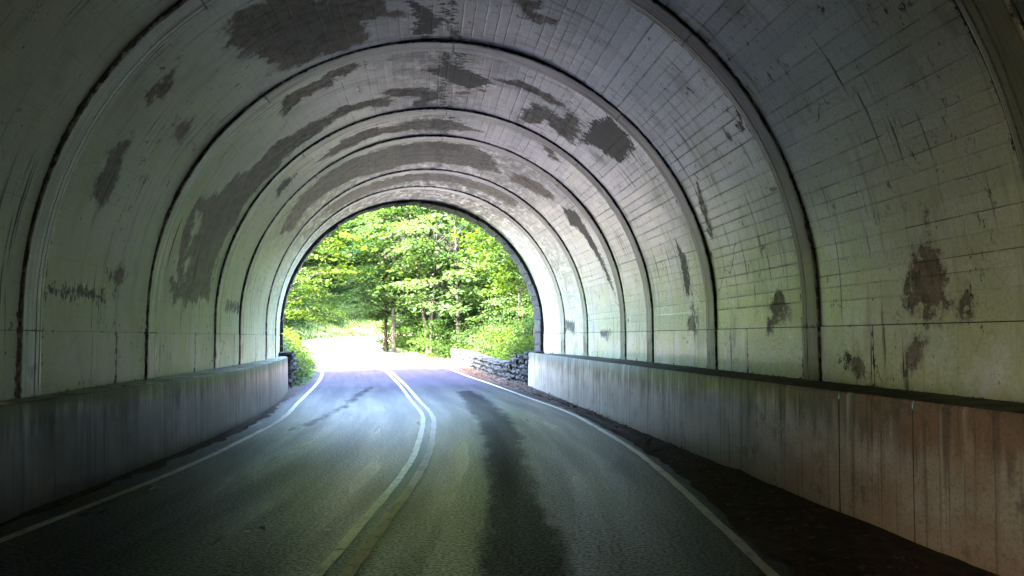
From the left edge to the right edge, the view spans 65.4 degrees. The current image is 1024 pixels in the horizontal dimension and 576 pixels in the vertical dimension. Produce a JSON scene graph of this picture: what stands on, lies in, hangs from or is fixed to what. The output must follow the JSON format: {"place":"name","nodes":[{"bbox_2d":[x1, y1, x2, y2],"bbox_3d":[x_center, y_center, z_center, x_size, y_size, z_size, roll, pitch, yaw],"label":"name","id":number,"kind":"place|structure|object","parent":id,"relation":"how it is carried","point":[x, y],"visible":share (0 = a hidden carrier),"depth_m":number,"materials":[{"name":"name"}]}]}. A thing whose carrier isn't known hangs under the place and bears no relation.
{"place":"outdoors","nodes":[
{"label":"outdoors","id":0,"kind":"place"},
{"bbox_2d":[0,335,795,575],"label":"road","id":1,"kind":"structure","parent":0,"point":[378,461],"depth_m":7.28,"materials":[{"name":"grey asphalt"}]},
{"bbox_2d":[0,376,311,526],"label":"gutter dirt","id":2,"kind":"structure","parent":1,"relation":"on","point":[161,463],"depth_m":9.49,"materials":[{"name":"soil"}]},
{"bbox_2d":[0,356,287,523],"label":"bench wall","id":3,"kind":"structure","parent":2,"relation":"on","point":[56,446],"depth_m":8.64,"materials":[{"name":"concrete"}]},
{"bbox_2d":[397,348,426,357],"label":"kerb","id":4,"kind":"structure","parent":1,"relation":"on","point":[417,354],"depth_m":45.65,"materials":[{"name":"concrete"}]},
{"bbox_2d":[423,358,999,575],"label":"gutter dirt","id":5,"kind":"structure","parent":1,"relation":"on","point":[846,532],"depth_m":6.15,"materials":[{"name":"brown soil"}]},
{"bbox_2d":[426,357,596,413],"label":"leaf litter","id":6,"kind":"object","parent":5,"relation":"on","point":[513,383],"visible":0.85,"depth_m":24.57,"materials":[{"name":"brown plant"}]},
{"bbox_2d":[533,394,916,575],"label":"leaf litter","id":7,"kind":"object","parent":5,"relation":"on","point":[777,537],"visible":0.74,"depth_m":6.90,"materials":[{"name":"brown plant"}]},
{"bbox_2d":[528,352,1023,575],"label":"bench wall","id":8,"kind":"structure","parent":5,"relation":"on","point":[942,473],"depth_m":6.61,"materials":[{"name":"concrete"}]},
{"bbox_2d":[382,334,449,354],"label":"grass","id":9,"kind":"structure","parent":0,"point":[423,350],"depth_m":49.43,"materials":[{"name":"green plant"}]},
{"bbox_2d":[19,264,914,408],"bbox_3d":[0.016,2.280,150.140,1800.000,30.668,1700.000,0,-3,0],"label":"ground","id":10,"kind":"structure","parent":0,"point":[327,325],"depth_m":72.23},
{"bbox_2d":[278,351,300,388],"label":"stone parapet","id":11,"kind":"structure","parent":10,"relation":"on","point":[292,361],"depth_m":23.82,"materials":[{"name":"grey stone"}]},
{"bbox_2d":[285,298,311,322],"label":"bush","id":12,"kind":"object","parent":10,"relation":"on","point":[292,308],"visible":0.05,"depth_m":65.52,"materials":[{"name":"green plant"}]},
{"bbox_2d":[280,328,318,386],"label":"creepers","id":13,"kind":"object","parent":10,"relation":"on","point":[291,342],"visible":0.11,"depth_m":32.13,"materials":[{"name":"green plant"}]},
{"bbox_2d":[293,374,314,385],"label":"creepers","id":14,"kind":"object","parent":10,"relation":"on","point":[295,383],"visible":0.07,"depth_m":25.70,"materials":[{"name":"green plant"}]},
{"bbox_2d":[285,280,325,328],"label":"bush","id":15,"kind":"object","parent":10,"relation":"on","point":[298,320],"visible":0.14,"depth_m":67.69,"materials":[{"name":"green plant"}]},
{"bbox_2d":[286,288,329,326],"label":"bush","id":16,"kind":"object","parent":10,"relation":"on","point":[309,308],"visible":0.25,"depth_m":70.14,"materials":[{"name":"green plant"}]},
{"bbox_2d":[289,265,326,309],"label":"bush","id":17,"kind":"object","parent":10,"relation":"on","point":[312,284],"visible":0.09,"depth_m":74.68,"materials":[{"name":"green plant"}]},
{"bbox_2d":[295,243,325,285],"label":"maple tree","id":18,"kind":"object","parent":10,"relation":"on","point":[306,276],"visible":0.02,"depth_m":53.97,"materials":[{"name":"green plant"}]},
{"bbox_2d":[297,233,348,285],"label":"forest tree","id":19,"kind":"object","parent":10,"relation":"on","point":[314,252],"visible":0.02,"depth_m":73.82,"materials":[{"name":"green plant"}]},
{"bbox_2d":[304,235,344,265],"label":"maple tree","id":20,"kind":"object","parent":10,"relation":"on","point":[318,262],"visible":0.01,"depth_m":78.59,"materials":[{"name":"green plant"}]},
{"bbox_2d":[307,294,349,324],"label":"bush","id":21,"kind":"object","parent":10,"relation":"on","point":[336,311],"visible":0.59,"depth_m":72.33,"materials":[{"name":"green plant"}]},
{"bbox_2d":[303,265,354,304],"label":"bush","id":22,"kind":"object","parent":10,"relation":"on","point":[337,288],"visible":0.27,"depth_m":78.24,"materials":[{"name":"green plant"}]},
{"bbox_2d":[283,216,378,327],"bbox_3d":[-13.038,-2.492,43.949,9.510,11.786,10.526,2,-4,-34],"label":"maple tree","id":23,"kind":"object","parent":10,"relation":"on","point":[340,273],"visible":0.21,"depth_m":43.85,"materials":[{"name":"green plant"}]},
{"bbox_2d":[303,218,361,298],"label":"forest tree","id":24,"kind":"object","parent":10,"relation":"on","point":[314,262],"visible":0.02,"depth_m":76.88,"materials":[{"name":"green plant"}]},
{"bbox_2d":[303,217,363,293],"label":"forest tree","id":25,"kind":"object","parent":10,"relation":"on","point":[338,258],"visible":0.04,"depth_m":83.35,"materials":[{"name":"green plant"}]},
{"bbox_2d":[329,290,371,319],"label":"bush","id":26,"kind":"object","parent":10,"relation":"on","point":[349,308],"visible":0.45,"depth_m":75.50,"materials":[{"name":"green plant"}]},
{"bbox_2d":[329,268,383,303],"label":"bush","id":27,"kind":"object","parent":10,"relation":"on","point":[351,292],"visible":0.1,"depth_m":79.65,"materials":[{"name":"green plant"}]},
{"bbox_2d":[311,214,407,289],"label":"forest tree","id":28,"kind":"object","parent":10,"relation":"on","point":[350,263],"visible":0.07,"depth_m":83.86,"materials":[{"name":"green plant"}]},
{"bbox_2d":[341,264,388,313],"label":"bush","id":29,"kind":"object","parent":10,"relation":"on","point":[364,284],"visible":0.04,"depth_m":78.75,"materials":[{"name":"green plant"}]},
{"bbox_2d":[340,216,402,263],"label":"maple tree","id":30,"kind":"object","parent":10,"relation":"on","point":[365,244],"visible":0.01,"depth_m":82.80,"materials":[{"name":"green plant"}]},
{"bbox_2d":[285,312,469,340],"bbox_3d":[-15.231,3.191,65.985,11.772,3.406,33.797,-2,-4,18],"label":"grass","id":31,"kind":"structure","parent":10,"relation":"on","point":[322,335],"depth_m":70.67,"materials":[{"name":"green plant"}]},
{"bbox_2d":[361,317,415,347],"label":"bush","id":32,"kind":"object","parent":10,"relation":"on","point":[389,322],"visible":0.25,"depth_m":54.19,"materials":[{"name":"green plant"}]},
{"bbox_2d":[338,207,439,351],"bbox_3d":[-7.543,-1.204,48.961,6.425,10.831,5.949,0,-3,-1],"label":"maple tree","id":33,"kind":"object","parent":10,"relation":"on","point":[373,313],"visible":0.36,"depth_m":48.55,"materials":[{"name":"green plant"}]},
{"bbox_2d":[328,206,452,351],"bbox_3d":[-7.176,-1.303,48.347,7.246,10.964,6.648,-2,-4,25],"label":"maple tree","id":34,"kind":"object","parent":10,"relation":"on","point":[393,309],"visible":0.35,"depth_m":47.94,"materials":[{"name":"green plant"}]},
{"bbox_2d":[363,299,451,350],"bbox_3d":[-6.447,2.643,51.819,5.899,4.142,5.467,0,-3,0],"label":"bush","id":35,"kind":"object","parent":10,"relation":"on","point":[402,324],"visible":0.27,"depth_m":51.40,"materials":[{"name":"green plant"}]},
{"bbox_2d":[382,317,438,354],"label":"bush","id":36,"kind":"object","parent":10,"relation":"on","point":[414,328],"visible":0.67,"depth_m":47.05,"materials":[{"name":"green plant"}]},
{"bbox_2d":[341,206,496,354],"bbox_3d":[-4.780,-1.965,46.299,11.883,12.525,12.192,-3,-4,38],"label":"maple tree","id":37,"kind":"object","parent":10,"relation":"on","point":[439,256],"visible":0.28,"depth_m":45.93,"materials":[{"name":"green plant"}]},
{"bbox_2d":[280,200,558,357],"bbox_3d":[-3.219,-2.171,25.634,16.400,11.500,1.299,0,-4,-8],"label":"stone portal","id":38,"kind":"object","parent":10,"relation":"on","point":[507,246],"visible":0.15,"depth_m":25.39,"materials":[{"name":"grey stone"}]},
{"bbox_2d":[360,207,484,330],"bbox_3d":[-5.769,-1.436,56.425,9.278,11.499,10.270,1,-4,-27],"label":"forest tree","id":39,"kind":"object","parent":10,"relation":"on","point":[414,264],"visible":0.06,"depth_m":55.87,"materials":[{"name":"green plant"}]},
{"bbox_2d":[397,293,476,343],"bbox_3d":[-4.664,2.485,53.056,6.391,4.487,5.923,1,-4,-22],"label":"bush","id":40,"kind":"object","parent":10,"relation":"on","point":[434,320],"visible":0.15,"depth_m":52.32,"materials":[{"name":"green plant"}]},
{"bbox_2d":[410,317,469,357],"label":"bush","id":41,"kind":"object","parent":10,"relation":"on","point":[433,344],"visible":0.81,"depth_m":43.23,"materials":[{"name":"green plant"}]},
{"bbox_2d":[421,210,478,335],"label":"forest tree","id":42,"kind":"object","parent":10,"relation":"on","point":[452,249],"visible":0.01,"depth_m":63.12,"materials":[{"name":"green plant"}]},
{"bbox_2d":[377,206,529,348],"bbox_3d":[-3.137,-2.471,43.890,8.815,13.203,11.838,-1,-4,10],"label":"maple tree","id":43,"kind":"object","parent":10,"relation":"on","point":[414,245],"visible":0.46,"depth_m":43.45,"materials":[{"name":"green plant"}]},
{"bbox_2d":[418,297,491,350],"bbox_3d":[-3.066,2.491,48.482,5.467,4.142,5.899,0,-3,-4],"label":"bush","id":44,"kind":"object","parent":10,"relation":"on","point":[469,313],"visible":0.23,"depth_m":47.93,"materials":[{"name":"green plant"}]},
{"bbox_2d":[432,216,491,335],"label":"forest tree","id":45,"kind":"object","parent":10,"relation":"on","point":[447,283],"visible":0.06,"depth_m":54.81,"materials":[{"name":"green plant"}]},
{"bbox_2d":[406,340,518,360],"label":"undergrowth","id":46,"kind":"object","parent":10,"relation":"on","point":[472,350],"visible":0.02,"depth_m":44.33,"materials":[{"name":"green plant"}]},
{"bbox_2d":[427,322,503,358],"bbox_3d":[-2.406,2.976,42.284,4.315,2.418,3.964,-1,-3,3],"label":"bush","id":47,"kind":"object","parent":10,"relation":"on","point":[472,335],"visible":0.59,"depth_m":42.12,"materials":[{"name":"green plant"}]},
{"bbox_2d":[426,223,526,350],"bbox_3d":[-1.250,-0.979,47.901,8.171,10.352,7.066,0,-4,-9],"label":"maple tree","id":48,"kind":"object","parent":10,"relation":"on","point":[488,284],"visible":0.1,"depth_m":47.62,"materials":[{"name":"green plant"}]},
{"bbox_2d":[439,282,513,345],"bbox_3d":[-1.896,2.193,51.069,7.374,5.177,6.834,2,-4,-30],"label":"bush","id":49,"kind":"object","parent":10,"relation":"on","point":[478,284],"visible":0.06,"depth_m":50.38,"materials":[{"name":"green plant"}]},
{"bbox_2d":[444,224,517,334],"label":"maple tree","id":50,"kind":"object","parent":10,"relation":"on","point":[478,277],"visible":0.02,"depth_m":52.97,"materials":[{"name":"green plant"}]},
{"bbox_2d":[458,314,517,358],"bbox_3d":[-0.925,2.751,40.175,3.873,2.934,4.179,2,-4,-35],"label":"bush","id":51,"kind":"object","parent":10,"relation":"on","point":[493,327],"visible":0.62,"depth_m":39.96,"materials":[{"name":"green plant"}]},
{"bbox_2d":[443,221,540,307],"bbox_3d":[0.805,-1.283,32.605,7.913,10.026,6.843,0,-3,0],"label":"maple tree","id":52,"kind":"object","parent":10,"relation":"on","point":[509,268],"visible":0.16,"depth_m":33.09,"materials":[{"name":"green plant"}]},
{"bbox_2d":[450,290,533,352],"bbox_3d":[-0.183,2.312,45.578,6.391,4.487,5.923,-1,-4,16],"label":"bush","id":53,"kind":"object","parent":10,"relation":"on","point":[499,309],"visible":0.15,"depth_m":45.40,"materials":[{"name":"green plant"}]},
{"bbox_2d":[451,349,544,385],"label":"stone parapet","id":54,"kind":"structure","parent":10,"relation":"on","point":[515,369],"depth_m":28.78,"materials":[{"name":"grey stone"}]},
{"bbox_2d":[468,260,527,319],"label":"forest tree","id":55,"kind":"object","parent":10,"relation":"on","point":[497,294],"visible":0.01,"depth_m":50.80,"materials":[{"name":"green plant"}]},
{"bbox_2d":[469,225,532,328],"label":"sapling","id":56,"kind":"object","parent":10,"relation":"on","point":[515,290],"visible":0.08,"depth_m":42.82,"materials":[{"name":"green plant"}]},
{"bbox_2d":[473,283,529,342],"bbox_3d":[1.169,1.904,49.029,7.290,5.522,7.866,0,-3,-3],"label":"bush","id":57,"kind":"object","parent":10,"relation":"on","point":[506,312],"visible":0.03,"depth_m":48.15,"materials":[{"name":"green plant"}]},
{"bbox_2d":[465,237,539,338],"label":"sapling","id":58,"kind":"object","parent":10,"relation":"on","point":[518,296],"visible":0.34,"depth_m":40.43,"materials":[{"name":"green plant"}]},
{"bbox_2d":[475,319,532,359],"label":"bush","id":59,"kind":"object","parent":10,"relation":"on","point":[506,337],"visible":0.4,"depth_m":36.53,"materials":[{"name":"green plant"}]},
{"bbox_2d":[486,291,533,339],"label":"bush","id":60,"kind":"object","parent":10,"relation":"on","point":[527,301],"visible":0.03,"depth_m":44.27,"materials":[{"name":"green plant"}]},
{"bbox_2d":[0,0,1023,402],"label":"road tunnel","id":61,"kind":"structure","parent":10,"relation":"on","point":[822,190],"depth_m":9.61,"materials":[{"name":"concrete"}]},
{"bbox_2d":[491,318,533,358],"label":"bush","id":62,"kind":"object","parent":10,"relation":"on","point":[527,331],"visible":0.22,"depth_m":34.79,"materials":[{"name":"green plant"}]},
{"bbox_2d":[490,306,538,358],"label":"bush","id":63,"kind":"object","parent":10,"relation":"on","point":[531,309],"visible":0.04,"depth_m":38.02,"materials":[{"name":"green plant"}]},
{"bbox_2d":[498,334,533,358],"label":"bush","id":64,"kind":"object","parent":10,"relation":"on","point":[515,350],"visible":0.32,"depth_m":31.34,"materials":[{"name":"green plant"}]},
{"bbox_2d":[520,337,533,350],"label":"bush","id":65,"kind":"object","parent":10,"relation":"on","point":[528,343],"visible":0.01,"depth_m":29.61,"materials":[{"name":"green plant"}]},
{"bbox_2d":[531,319,542,347],"bbox_3d":[1.236,2.103,30.935,1.175,2.896,0.952,0,-3,0],"label":"tree stump","id":66,"kind":"object","parent":10,"relation":"on","point":[533,334],"visible":0.09,"depth_m":30.81,"materials":[{"name":"plant"}]}
]}

